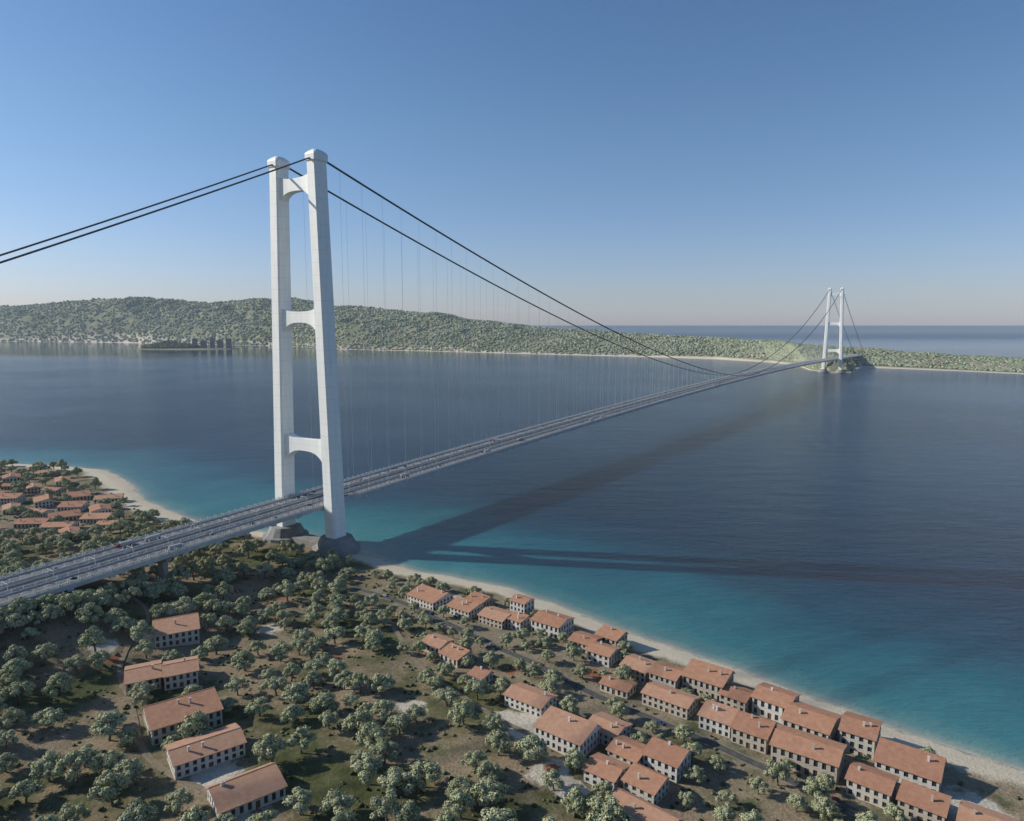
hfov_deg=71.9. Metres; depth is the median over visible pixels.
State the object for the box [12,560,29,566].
olive tree
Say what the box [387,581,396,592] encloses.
olive tree
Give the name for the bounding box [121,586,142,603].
olive tree
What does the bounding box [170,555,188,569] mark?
olive tree
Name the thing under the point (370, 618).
olive tree
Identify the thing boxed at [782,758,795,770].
olive tree
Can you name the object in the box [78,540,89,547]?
olive tree
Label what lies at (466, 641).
olive tree
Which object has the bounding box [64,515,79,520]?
walls
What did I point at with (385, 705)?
olive tree
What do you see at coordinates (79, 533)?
olive tree
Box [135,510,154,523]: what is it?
olive tree
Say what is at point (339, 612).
olive tree
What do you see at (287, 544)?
olive tree
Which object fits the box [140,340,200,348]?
islet woods
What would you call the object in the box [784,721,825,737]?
windows
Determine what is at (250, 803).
windows
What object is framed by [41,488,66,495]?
walls
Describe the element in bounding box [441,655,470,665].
windows
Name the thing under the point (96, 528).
olive tree
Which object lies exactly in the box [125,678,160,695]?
walls
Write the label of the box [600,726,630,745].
walls
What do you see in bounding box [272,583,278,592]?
olive tree
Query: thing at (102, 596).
olive tree
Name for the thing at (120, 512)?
olive tree
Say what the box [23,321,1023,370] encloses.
distant town
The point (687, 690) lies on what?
olive tree
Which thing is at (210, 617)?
olive tree
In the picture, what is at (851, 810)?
coast road
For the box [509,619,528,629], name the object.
windows
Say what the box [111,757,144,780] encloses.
olive tree
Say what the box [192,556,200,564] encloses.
olive tree
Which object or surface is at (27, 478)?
olive tree
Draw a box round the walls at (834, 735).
[782,718,839,740]
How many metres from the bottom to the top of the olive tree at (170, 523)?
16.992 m
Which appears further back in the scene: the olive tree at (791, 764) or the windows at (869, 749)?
the windows at (869, 749)
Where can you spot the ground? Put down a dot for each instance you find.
(994, 786)
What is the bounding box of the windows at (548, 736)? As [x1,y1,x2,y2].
[536,728,598,753]
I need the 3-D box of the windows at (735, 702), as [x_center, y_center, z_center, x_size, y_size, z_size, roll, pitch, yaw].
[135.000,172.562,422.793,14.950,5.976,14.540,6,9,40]
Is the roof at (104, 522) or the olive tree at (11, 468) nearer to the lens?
the roof at (104, 522)
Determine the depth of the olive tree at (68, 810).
315.38 m
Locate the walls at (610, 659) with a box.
[587,649,619,667]
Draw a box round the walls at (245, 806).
[207,788,285,817]
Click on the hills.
(354, 326)
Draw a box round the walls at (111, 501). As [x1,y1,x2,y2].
[94,494,123,503]
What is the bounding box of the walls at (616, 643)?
[597,633,626,646]
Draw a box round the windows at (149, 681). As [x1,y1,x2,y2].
[127,678,158,690]
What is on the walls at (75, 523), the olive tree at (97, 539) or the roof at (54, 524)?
the roof at (54, 524)
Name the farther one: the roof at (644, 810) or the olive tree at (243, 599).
the olive tree at (243, 599)
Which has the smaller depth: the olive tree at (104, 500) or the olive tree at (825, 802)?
the olive tree at (825, 802)
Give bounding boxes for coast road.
[168,562,879,820]
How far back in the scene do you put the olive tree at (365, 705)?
403.58 m
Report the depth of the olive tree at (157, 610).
516.94 m
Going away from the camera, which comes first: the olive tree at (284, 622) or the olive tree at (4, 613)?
the olive tree at (4, 613)
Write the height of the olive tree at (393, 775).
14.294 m
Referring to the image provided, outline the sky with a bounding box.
[0,0,1023,325]
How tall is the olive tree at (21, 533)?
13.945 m
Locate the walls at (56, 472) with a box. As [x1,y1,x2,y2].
[35,470,60,476]
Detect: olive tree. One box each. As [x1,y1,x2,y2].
[0,559,8,565]
[0,565,6,572]
[0,565,19,576]
[0,607,14,624]
[0,657,33,678]
[0,673,19,686]
[0,680,35,702]
[0,686,9,700]
[0,697,8,712]
[0,706,27,729]
[0,729,19,749]
[0,752,19,773]
[0,787,7,798]
[1,528,18,539]
[1,539,16,546]
[1,542,22,552]
[2,613,25,633]
[2,644,28,660]
[3,549,23,557]
[4,551,21,562]
[4,596,35,613]
[5,459,18,464]
[5,505,25,515]
[7,465,16,472]
[7,778,45,803]
[8,557,22,565]
[10,481,28,491]
[11,487,25,492]
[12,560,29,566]
[14,468,26,474]
[14,566,27,572]
[15,529,29,540]
[20,627,39,640]
[21,509,41,517]
[22,475,35,482]
[22,535,38,548]
[24,610,46,627]
[27,466,38,474]
[27,527,43,535]
[28,707,67,728]
[29,544,44,552]
[29,750,67,782]
[30,558,52,568]
[30,642,57,661]
[32,593,58,608]
[34,542,53,554]
[34,813,63,820]
[36,463,47,469]
[36,604,65,623]
[38,471,47,477]
[38,477,51,484]
[39,488,55,495]
[40,527,57,536]
[41,671,76,697]
[44,535,57,542]
[46,470,55,477]
[46,592,69,604]
[47,461,56,468]
[50,515,64,521]
[51,747,97,783]
[52,537,70,546]
[55,459,67,470]
[55,546,69,555]
[57,540,74,546]
[58,477,70,484]
[58,530,73,539]
[58,552,68,560]
[58,592,84,617]
[58,802,91,820]
[59,493,72,500]
[61,482,74,489]
[62,471,70,475]
[63,652,88,672]
[65,551,77,557]
[70,466,82,476]
[70,588,93,604]
[73,602,103,624]
[73,743,102,767]
[74,529,87,541]
[75,591,97,605]
[77,483,89,489]
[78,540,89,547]
[78,548,93,554]
[78,625,107,651]
[81,541,99,550]
[85,588,106,594]
[86,524,102,534]
[86,588,111,605]
[86,650,111,668]
[87,769,131,806]
[89,477,101,488]
[90,534,111,548]
[90,710,127,740]
[92,749,126,772]
[96,498,111,503]
[97,541,112,549]
[99,582,117,596]
[101,607,127,623]
[103,524,116,532]
[105,594,127,607]
[108,512,118,519]
[109,616,138,634]
[110,501,121,508]
[110,535,127,544]
[111,519,129,533]
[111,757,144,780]
[114,579,136,590]
[115,509,124,518]
[116,797,157,820]
[117,497,127,505]
[117,726,139,745]
[120,520,135,528]
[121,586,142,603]
[123,526,133,535]
[126,567,143,574]
[127,569,149,580]
[127,681,157,698]
[129,531,144,539]
[130,620,154,641]
[131,509,142,515]
[131,690,153,708]
[133,639,154,658]
[134,524,145,531]
[134,578,151,589]
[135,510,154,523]
[140,527,159,534]
[142,521,153,528]
[143,586,161,601]
[147,509,160,519]
[147,565,157,578]
[150,578,168,591]
[150,603,172,617]
[151,583,164,598]
[153,520,161,527]
[160,734,182,751]
[161,649,182,661]
[162,519,180,529]
[162,577,175,585]
[163,582,188,598]
[163,788,193,812]
[167,564,191,582]
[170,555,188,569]
[171,596,197,614]
[175,805,210,820]
[177,711,214,738]
[178,517,192,525]
[181,684,202,695]
[183,549,200,559]
[183,561,202,580]
[191,645,207,658]
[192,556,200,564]
[193,592,216,606]
[199,546,206,551]
[199,555,215,567]
[199,613,217,627]
[200,552,209,557]
[200,564,211,576]
[201,584,215,593]
[202,598,228,614]
[203,635,228,654]
[206,567,218,577]
[208,541,229,550]
[208,547,221,559]
[211,567,235,582]
[213,581,233,600]
[214,813,237,820]
[215,615,237,631]
[216,554,232,565]
[220,562,236,571]
[221,696,238,712]
[224,676,249,695]
[226,601,235,612]
[230,649,255,670]
[232,602,251,618]
[235,596,250,603]
[236,562,248,568]
[236,620,255,634]
[237,540,256,557]
[237,564,252,577]
[240,615,257,624]
[244,696,271,716]
[245,809,279,820]
[247,640,266,654]
[251,732,287,763]
[252,539,265,550]
[254,562,274,577]
[257,587,276,602]
[257,606,275,622]
[258,667,277,679]
[259,676,287,695]
[265,550,278,561]
[267,641,294,661]
[270,602,286,612]
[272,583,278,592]
[274,554,288,566]
[274,610,292,621]
[275,579,295,600]
[277,617,290,629]
[278,540,292,554]
[280,681,310,703]
[280,704,305,722]
[282,567,295,578]
[282,786,312,814]
[283,662,301,681]
[287,557,305,567]
[287,725,317,753]
[289,543,305,556]
[290,638,306,654]
[292,628,314,640]
[294,580,309,593]
[296,572,309,580]
[301,642,318,658]
[302,550,321,559]
[302,658,326,671]
[303,670,322,688]
[304,559,321,571]
[304,572,318,584]
[304,610,320,624]
[306,602,325,612]
[308,636,326,650]
[309,570,325,582]
[309,691,335,711]
[310,577,328,591]
[310,588,326,603]
[314,652,332,663]
[315,557,333,574]
[318,709,338,728]
[318,789,355,812]
[321,548,339,558]
[322,614,339,627]
[323,593,346,602]
[323,626,345,643]
[324,606,348,620]
[325,554,341,569]
[327,578,347,593]
[327,599,345,610]
[327,658,346,682]
[330,806,356,820]
[333,669,353,689]
[335,573,348,579]
[337,567,355,577]
[340,692,360,706]
[341,709,378,738]
[342,555,354,566]
[348,594,359,604]
[348,672,371,693]
[350,749,371,764]
[350,751,382,784]
[352,609,368,620]
[353,622,372,640]
[355,600,366,610]
[355,722,390,747]
[356,702,373,711]
[362,611,377,624]
[363,593,378,605]
[364,628,383,641]
[364,638,381,651]
[368,673,396,692]
[368,737,399,764]
[369,792,400,820]
[370,570,379,576]
[370,699,397,724]
[376,609,392,618]
[376,766,414,796]
[378,617,391,626]
[381,569,393,577]
[384,712,410,735]
[385,605,395,611]
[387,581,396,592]
[388,575,400,583]
[395,610,409,618]
[395,799,420,820]
[396,642,408,653]
[397,585,413,598]
[397,617,413,629]
[403,582,414,587]
[406,703,426,723]
[407,573,422,583]
[408,759,443,789]
[409,601,419,612]
[411,640,426,654]
[414,580,427,586]
[417,614,433,628]
[417,669,435,683]
[418,610,429,621]
[420,631,427,638]
[424,675,444,691]
[425,576,437,586]
[425,651,437,660]
[432,687,459,706]
[432,809,460,820]
[434,622,445,631]
[434,662,455,675]
[435,582,449,589]
[437,605,450,617]
[442,788,475,818]
[444,776,478,804]
[446,698,479,725]
[447,626,457,638]
[456,674,471,687]
[459,634,473,648]
[460,616,471,626]
[460,628,474,636]
[460,655,474,667]
[460,749,487,773]
[464,678,492,699]
[468,586,481,592]
[470,777,508,808]
[475,637,484,647]
[476,760,503,780]
[478,806,517,820]
[482,713,505,729]
[483,650,498,666]
[485,729,513,755]
[492,681,508,697]
[495,676,508,684]
[499,633,512,646]
[503,597,509,607]
[510,628,530,641]
[512,658,525,671]
[514,733,548,760]
[519,641,531,651]
[526,661,542,677]
[529,609,537,614]
[531,628,546,638]
[535,636,550,646]
[538,677,562,693]
[541,649,554,662]
[541,768,564,790]
[543,669,564,682]
[543,814,556,820]
[557,632,568,642]
[559,694,577,712]
[561,785,590,817]
[563,747,586,773]
[565,640,575,647]
[566,646,581,660]
[572,664,592,678]
[585,795,635,820]
[592,780,612,799]
[598,669,610,676]
[604,696,620,707]
[610,701,629,718]
[614,664,634,679]
[617,640,632,651]
[617,650,628,660]
[630,730,649,744]
[643,720,660,732]
[655,733,667,740]
[674,723,694,741]
[675,791,695,806]
[679,687,692,693]
[681,742,702,761]
[683,765,706,783]
[698,693,711,701]
[709,754,726,770]
[712,805,736,820]
[714,789,738,805]
[739,808,764,820]
[749,776,769,794]
[763,759,790,785]
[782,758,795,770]
[786,793,807,811]
[802,776,830,800]
[810,796,839,819]
[815,772,836,789]
[853,754,869,764]
[855,810,878,820]
[882,802,905,820]
[920,746,932,752]
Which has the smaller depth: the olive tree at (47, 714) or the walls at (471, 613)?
the olive tree at (47, 714)
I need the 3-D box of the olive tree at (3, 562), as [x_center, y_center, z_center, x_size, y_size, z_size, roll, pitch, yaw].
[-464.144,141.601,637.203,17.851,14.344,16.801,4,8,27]
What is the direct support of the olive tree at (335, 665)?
on the ground
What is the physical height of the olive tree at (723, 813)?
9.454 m
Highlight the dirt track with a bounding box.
[95,581,286,820]
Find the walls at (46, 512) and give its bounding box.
[21,510,53,517]
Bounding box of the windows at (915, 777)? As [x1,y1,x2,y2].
[877,762,936,790]
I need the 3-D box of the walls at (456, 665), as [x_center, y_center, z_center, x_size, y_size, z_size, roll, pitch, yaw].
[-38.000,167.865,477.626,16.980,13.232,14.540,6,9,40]
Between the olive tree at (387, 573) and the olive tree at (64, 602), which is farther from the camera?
the olive tree at (387, 573)
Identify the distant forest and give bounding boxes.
[0,296,1023,372]
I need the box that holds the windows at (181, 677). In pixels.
[166,672,196,688]
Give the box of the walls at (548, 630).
[531,619,573,639]
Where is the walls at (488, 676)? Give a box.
[471,672,492,683]
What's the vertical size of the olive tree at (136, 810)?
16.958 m
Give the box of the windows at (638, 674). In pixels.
[632,670,648,681]
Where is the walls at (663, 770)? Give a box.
[643,752,690,783]
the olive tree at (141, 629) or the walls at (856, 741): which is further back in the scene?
the olive tree at (141, 629)
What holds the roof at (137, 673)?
on the walls at (154, 682)
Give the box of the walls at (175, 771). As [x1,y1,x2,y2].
[167,744,245,780]
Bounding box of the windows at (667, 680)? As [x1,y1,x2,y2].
[651,674,680,687]
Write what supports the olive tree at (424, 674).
on the ground
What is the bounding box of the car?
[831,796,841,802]
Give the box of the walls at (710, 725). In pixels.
[699,716,730,737]
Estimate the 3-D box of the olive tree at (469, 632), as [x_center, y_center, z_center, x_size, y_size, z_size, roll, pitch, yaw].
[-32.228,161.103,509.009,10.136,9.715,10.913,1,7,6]
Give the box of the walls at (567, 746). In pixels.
[534,725,599,759]
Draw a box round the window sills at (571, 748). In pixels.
[536,733,599,755]
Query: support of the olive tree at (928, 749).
on the ground
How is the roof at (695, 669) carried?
on the walls at (703, 689)
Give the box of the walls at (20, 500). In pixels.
[0,493,25,504]
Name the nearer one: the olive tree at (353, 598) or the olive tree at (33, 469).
the olive tree at (353, 598)
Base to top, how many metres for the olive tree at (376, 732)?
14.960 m
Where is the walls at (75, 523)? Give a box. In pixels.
[41,522,79,532]
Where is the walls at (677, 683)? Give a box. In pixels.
[649,673,681,688]
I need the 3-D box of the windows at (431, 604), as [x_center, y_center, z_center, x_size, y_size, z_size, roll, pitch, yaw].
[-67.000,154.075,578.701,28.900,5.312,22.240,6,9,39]
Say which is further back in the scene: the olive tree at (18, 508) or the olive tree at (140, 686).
the olive tree at (18, 508)
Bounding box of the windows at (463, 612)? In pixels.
[448,607,481,617]
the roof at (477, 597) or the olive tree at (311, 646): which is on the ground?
the olive tree at (311, 646)
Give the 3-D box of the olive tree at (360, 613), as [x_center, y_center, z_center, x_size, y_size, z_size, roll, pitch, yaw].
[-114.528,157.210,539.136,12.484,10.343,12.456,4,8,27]
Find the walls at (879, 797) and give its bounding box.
[846,780,896,808]
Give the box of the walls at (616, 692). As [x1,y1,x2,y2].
[600,684,635,698]
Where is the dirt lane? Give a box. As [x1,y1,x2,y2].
[367,595,622,787]
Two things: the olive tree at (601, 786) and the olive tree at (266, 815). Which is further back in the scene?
the olive tree at (601, 786)
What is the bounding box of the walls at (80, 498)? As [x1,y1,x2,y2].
[66,496,90,500]
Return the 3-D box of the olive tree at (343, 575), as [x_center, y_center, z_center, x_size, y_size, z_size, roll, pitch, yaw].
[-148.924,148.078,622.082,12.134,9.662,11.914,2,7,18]
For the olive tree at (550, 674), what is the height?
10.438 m
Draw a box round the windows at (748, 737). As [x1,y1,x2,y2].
[733,729,768,751]
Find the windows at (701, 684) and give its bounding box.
[684,676,732,700]
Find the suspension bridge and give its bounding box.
[0,149,863,606]
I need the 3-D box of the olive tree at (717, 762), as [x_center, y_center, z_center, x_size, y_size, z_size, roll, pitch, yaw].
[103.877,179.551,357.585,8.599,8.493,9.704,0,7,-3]
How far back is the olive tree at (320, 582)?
591.66 m
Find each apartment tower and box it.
[192,338,197,347]
[200,340,206,347]
[209,337,214,347]
[217,340,222,347]
[226,338,231,347]
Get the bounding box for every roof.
[0,493,24,498]
[2,473,20,478]
[2,502,20,510]
[12,517,50,524]
[20,508,52,513]
[26,482,41,488]
[33,494,53,502]
[34,470,56,473]
[38,521,78,527]
[40,486,63,490]
[47,509,80,517]
[54,476,70,481]
[56,500,89,507]
[58,526,79,536]
[64,490,90,497]
[79,512,111,518]
[88,503,111,511]
[93,493,124,499]
[96,520,118,524]
[124,660,161,684]
[142,687,223,731]
[152,612,199,636]
[162,655,198,677]
[164,723,246,767]
[205,762,287,813]
[406,584,453,603]
[421,633,454,648]
[438,642,473,660]
[446,597,484,612]
[464,591,493,603]
[467,666,494,678]
[477,606,511,622]
[503,682,557,709]
[507,611,530,622]
[509,594,534,604]
[529,610,573,628]
[532,705,602,745]
[567,630,603,645]
[582,752,630,782]
[585,641,620,657]
[588,711,632,738]
[594,624,628,641]
[598,674,637,692]
[605,735,645,762]
[610,788,684,820]
[619,654,656,673]
[620,762,671,795]
[640,681,700,709]
[641,736,692,768]
[647,661,684,681]
[680,658,735,687]
[697,699,739,725]
[717,682,753,703]
[729,710,778,740]
[750,682,801,708]
[769,724,847,767]
[780,700,841,735]
[838,711,883,741]
[844,760,899,796]
[873,737,946,783]
[896,779,951,818]
[956,799,1019,820]
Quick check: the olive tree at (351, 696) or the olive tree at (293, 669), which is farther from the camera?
the olive tree at (293, 669)
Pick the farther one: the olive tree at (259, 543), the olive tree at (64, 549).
the olive tree at (259, 543)
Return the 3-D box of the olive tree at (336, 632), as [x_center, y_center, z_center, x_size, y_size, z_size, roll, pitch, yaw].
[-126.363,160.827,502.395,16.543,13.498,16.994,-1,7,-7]
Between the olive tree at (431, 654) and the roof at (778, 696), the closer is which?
the roof at (778, 696)
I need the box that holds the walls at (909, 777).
[874,762,943,791]
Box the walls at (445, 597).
[407,593,452,609]
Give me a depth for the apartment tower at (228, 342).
6885.14 m
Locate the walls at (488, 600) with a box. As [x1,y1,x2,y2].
[482,597,491,608]
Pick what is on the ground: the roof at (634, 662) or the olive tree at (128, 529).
the olive tree at (128, 529)
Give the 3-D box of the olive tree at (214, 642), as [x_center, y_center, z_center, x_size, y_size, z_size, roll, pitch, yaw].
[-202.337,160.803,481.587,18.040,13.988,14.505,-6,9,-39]
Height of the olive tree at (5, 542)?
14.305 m
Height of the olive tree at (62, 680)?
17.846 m
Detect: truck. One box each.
[116,539,132,547]
[144,533,160,541]
[168,543,184,550]
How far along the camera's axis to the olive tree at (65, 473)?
1048.89 m
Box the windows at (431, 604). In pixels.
[409,596,451,609]
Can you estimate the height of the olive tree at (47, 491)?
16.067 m
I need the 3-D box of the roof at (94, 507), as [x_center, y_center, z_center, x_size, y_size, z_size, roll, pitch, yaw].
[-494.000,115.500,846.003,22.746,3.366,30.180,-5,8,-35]
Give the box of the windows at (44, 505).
[35,501,51,507]
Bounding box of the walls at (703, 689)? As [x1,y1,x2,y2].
[682,672,733,701]
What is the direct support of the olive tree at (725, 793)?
on the ground
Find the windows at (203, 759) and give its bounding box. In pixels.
[177,744,242,776]
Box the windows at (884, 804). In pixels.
[848,781,886,806]
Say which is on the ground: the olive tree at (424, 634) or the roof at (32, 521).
the olive tree at (424, 634)
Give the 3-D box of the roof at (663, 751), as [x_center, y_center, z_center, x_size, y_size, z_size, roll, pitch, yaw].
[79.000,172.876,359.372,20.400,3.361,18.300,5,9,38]
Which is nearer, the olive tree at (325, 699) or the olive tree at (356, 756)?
the olive tree at (356, 756)
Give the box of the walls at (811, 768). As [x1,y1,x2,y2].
[770,746,844,782]
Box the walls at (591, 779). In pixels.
[584,768,627,791]
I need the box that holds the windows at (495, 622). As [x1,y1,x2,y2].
[480,616,506,628]
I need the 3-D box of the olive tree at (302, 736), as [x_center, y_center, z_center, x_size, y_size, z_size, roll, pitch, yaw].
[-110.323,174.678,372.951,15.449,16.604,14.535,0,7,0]
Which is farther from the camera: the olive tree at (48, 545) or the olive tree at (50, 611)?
the olive tree at (48, 545)
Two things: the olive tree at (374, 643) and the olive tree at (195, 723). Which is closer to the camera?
the olive tree at (195, 723)
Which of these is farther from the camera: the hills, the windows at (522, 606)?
the hills
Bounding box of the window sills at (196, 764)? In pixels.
[167,748,243,777]
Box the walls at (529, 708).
[504,696,556,717]
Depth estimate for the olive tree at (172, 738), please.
372.57 m
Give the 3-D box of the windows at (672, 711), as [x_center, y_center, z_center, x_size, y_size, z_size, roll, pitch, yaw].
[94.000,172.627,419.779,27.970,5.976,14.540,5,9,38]
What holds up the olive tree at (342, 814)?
on the ground
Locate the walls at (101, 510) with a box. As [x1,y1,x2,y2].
[89,509,111,512]
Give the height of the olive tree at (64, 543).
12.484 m
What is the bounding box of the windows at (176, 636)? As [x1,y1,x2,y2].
[156,630,197,646]
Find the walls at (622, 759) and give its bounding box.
[607,751,642,768]
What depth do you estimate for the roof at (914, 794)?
325.06 m
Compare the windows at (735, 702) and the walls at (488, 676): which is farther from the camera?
the walls at (488, 676)
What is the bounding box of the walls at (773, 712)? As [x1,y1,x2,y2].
[752,696,798,723]
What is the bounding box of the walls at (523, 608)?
[510,599,533,615]
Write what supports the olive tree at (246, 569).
on the ground
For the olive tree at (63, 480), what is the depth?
979.23 m
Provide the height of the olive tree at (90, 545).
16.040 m
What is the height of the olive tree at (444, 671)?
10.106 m
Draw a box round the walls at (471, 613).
[447,604,482,617]
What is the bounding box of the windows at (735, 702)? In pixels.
[721,695,748,710]
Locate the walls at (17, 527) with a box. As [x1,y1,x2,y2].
[13,519,51,528]
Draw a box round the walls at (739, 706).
[719,694,751,711]
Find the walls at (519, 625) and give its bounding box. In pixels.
[507,616,529,630]
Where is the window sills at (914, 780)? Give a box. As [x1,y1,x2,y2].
[874,765,943,791]
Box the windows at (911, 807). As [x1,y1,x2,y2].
[900,801,941,820]
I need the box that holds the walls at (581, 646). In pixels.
[576,638,602,653]
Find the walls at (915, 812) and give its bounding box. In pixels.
[898,800,948,820]
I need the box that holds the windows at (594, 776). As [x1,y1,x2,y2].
[586,769,626,790]
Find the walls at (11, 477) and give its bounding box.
[3,476,19,482]
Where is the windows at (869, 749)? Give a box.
[841,731,871,758]
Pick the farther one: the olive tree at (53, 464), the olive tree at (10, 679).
the olive tree at (53, 464)
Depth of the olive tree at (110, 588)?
524.32 m
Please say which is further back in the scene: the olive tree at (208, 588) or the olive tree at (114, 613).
the olive tree at (208, 588)
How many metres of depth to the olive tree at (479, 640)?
495.36 m
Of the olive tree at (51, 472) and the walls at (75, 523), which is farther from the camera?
the olive tree at (51, 472)
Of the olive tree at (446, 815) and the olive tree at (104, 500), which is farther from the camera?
the olive tree at (104, 500)
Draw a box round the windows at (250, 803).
[223,789,283,815]
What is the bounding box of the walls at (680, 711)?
[642,694,697,719]
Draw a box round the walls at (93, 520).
[80,517,113,522]
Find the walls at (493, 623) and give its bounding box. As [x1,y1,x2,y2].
[479,616,506,629]
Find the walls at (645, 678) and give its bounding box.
[630,669,648,683]
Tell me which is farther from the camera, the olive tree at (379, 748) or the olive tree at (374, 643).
the olive tree at (374, 643)
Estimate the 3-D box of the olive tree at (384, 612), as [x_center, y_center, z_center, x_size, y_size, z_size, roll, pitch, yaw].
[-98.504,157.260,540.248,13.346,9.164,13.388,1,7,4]
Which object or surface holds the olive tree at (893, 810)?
on the ground
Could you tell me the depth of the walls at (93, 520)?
806.92 m
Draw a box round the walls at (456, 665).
[439,651,471,667]
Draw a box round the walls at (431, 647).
[422,641,453,656]
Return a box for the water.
[0,326,1023,770]
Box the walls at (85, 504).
[57,501,88,510]
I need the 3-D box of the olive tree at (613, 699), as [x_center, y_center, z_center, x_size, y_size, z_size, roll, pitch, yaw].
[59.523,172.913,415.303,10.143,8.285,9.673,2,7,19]
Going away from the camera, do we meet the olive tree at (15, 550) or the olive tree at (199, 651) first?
the olive tree at (199, 651)
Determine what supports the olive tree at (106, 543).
on the ground
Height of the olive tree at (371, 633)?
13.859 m
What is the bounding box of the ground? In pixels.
[0,464,1023,820]
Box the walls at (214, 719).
[143,709,222,745]
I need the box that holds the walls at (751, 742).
[731,723,776,754]
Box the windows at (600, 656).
[588,652,615,664]
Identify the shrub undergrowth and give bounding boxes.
[0,490,1019,820]
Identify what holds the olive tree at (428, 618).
on the ground
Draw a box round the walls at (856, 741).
[839,726,880,759]
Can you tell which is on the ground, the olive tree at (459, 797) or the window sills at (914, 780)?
the olive tree at (459, 797)
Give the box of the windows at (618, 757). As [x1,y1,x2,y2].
[610,752,641,764]
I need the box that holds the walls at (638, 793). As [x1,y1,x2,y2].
[623,779,668,804]
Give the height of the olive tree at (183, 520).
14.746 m
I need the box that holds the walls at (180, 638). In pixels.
[154,629,199,648]
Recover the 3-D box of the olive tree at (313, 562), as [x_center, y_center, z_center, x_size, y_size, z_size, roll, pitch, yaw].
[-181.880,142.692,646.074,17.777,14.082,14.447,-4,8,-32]
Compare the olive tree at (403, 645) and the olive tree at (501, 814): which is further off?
the olive tree at (403, 645)
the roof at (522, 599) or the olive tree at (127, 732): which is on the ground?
the olive tree at (127, 732)
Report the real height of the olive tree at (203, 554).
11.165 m
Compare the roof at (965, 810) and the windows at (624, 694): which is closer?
the roof at (965, 810)
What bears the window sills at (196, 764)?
attached to the walls at (175, 771)
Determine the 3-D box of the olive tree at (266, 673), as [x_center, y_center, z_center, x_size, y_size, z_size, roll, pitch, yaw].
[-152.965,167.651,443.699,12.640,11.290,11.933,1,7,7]
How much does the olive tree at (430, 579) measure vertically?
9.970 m
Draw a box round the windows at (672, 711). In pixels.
[644,694,696,717]
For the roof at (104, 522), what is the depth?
788.66 m
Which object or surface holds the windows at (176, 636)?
attached to the walls at (180, 638)
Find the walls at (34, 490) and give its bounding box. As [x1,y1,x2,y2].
[27,487,40,493]
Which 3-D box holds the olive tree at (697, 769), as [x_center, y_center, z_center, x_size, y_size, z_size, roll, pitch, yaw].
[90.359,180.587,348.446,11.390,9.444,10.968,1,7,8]
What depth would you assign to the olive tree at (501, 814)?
311.55 m
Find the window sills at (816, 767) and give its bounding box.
[774,753,844,781]
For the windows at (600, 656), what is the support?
attached to the walls at (610, 659)
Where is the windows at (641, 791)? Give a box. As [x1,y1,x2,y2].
[625,782,666,803]
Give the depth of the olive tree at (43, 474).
1039.07 m
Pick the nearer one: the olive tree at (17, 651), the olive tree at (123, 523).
the olive tree at (17, 651)
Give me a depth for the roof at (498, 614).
536.46 m
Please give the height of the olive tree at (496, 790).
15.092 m
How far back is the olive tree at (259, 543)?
708.04 m
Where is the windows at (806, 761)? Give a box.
[773,747,834,777]
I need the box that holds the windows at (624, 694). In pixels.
[602,685,634,696]
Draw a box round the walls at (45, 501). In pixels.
[34,499,52,507]
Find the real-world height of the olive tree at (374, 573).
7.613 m
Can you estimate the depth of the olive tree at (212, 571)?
613.27 m
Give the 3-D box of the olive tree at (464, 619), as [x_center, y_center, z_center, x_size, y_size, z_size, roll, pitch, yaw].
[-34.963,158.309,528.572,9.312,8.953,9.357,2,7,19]
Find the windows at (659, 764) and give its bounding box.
[645,756,688,780]
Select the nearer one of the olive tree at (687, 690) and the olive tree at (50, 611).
the olive tree at (687, 690)
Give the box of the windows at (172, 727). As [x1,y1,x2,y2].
[154,711,220,743]
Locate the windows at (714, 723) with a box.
[700,717,730,736]
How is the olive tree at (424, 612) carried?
on the ground
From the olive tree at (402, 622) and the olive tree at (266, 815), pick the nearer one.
the olive tree at (266, 815)
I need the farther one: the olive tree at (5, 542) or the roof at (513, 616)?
the olive tree at (5, 542)
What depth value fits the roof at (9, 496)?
896.37 m
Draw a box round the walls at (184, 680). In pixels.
[164,671,198,690]
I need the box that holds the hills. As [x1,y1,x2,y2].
[0,298,1023,373]
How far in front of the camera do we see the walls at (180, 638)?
488.40 m
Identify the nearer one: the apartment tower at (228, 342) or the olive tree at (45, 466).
the olive tree at (45, 466)
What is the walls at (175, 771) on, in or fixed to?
on the ground
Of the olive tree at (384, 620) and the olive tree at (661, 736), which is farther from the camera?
the olive tree at (384, 620)
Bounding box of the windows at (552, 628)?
[532,620,572,638]
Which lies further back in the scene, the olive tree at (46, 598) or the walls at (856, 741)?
the olive tree at (46, 598)
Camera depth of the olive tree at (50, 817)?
298.54 m
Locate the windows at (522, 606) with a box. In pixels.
[511,601,532,614]
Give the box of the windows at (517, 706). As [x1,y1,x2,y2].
[506,696,554,716]
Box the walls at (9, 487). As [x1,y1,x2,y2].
[1,486,25,489]
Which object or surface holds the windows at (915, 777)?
attached to the walls at (909, 777)
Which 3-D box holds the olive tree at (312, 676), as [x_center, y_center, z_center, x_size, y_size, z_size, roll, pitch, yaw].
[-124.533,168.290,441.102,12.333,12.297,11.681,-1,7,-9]
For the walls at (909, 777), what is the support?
on the ground
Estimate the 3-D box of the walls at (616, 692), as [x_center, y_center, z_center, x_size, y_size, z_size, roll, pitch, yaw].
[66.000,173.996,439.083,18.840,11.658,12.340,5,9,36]
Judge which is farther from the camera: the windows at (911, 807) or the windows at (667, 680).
the windows at (667, 680)
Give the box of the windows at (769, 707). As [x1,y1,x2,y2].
[754,699,784,720]

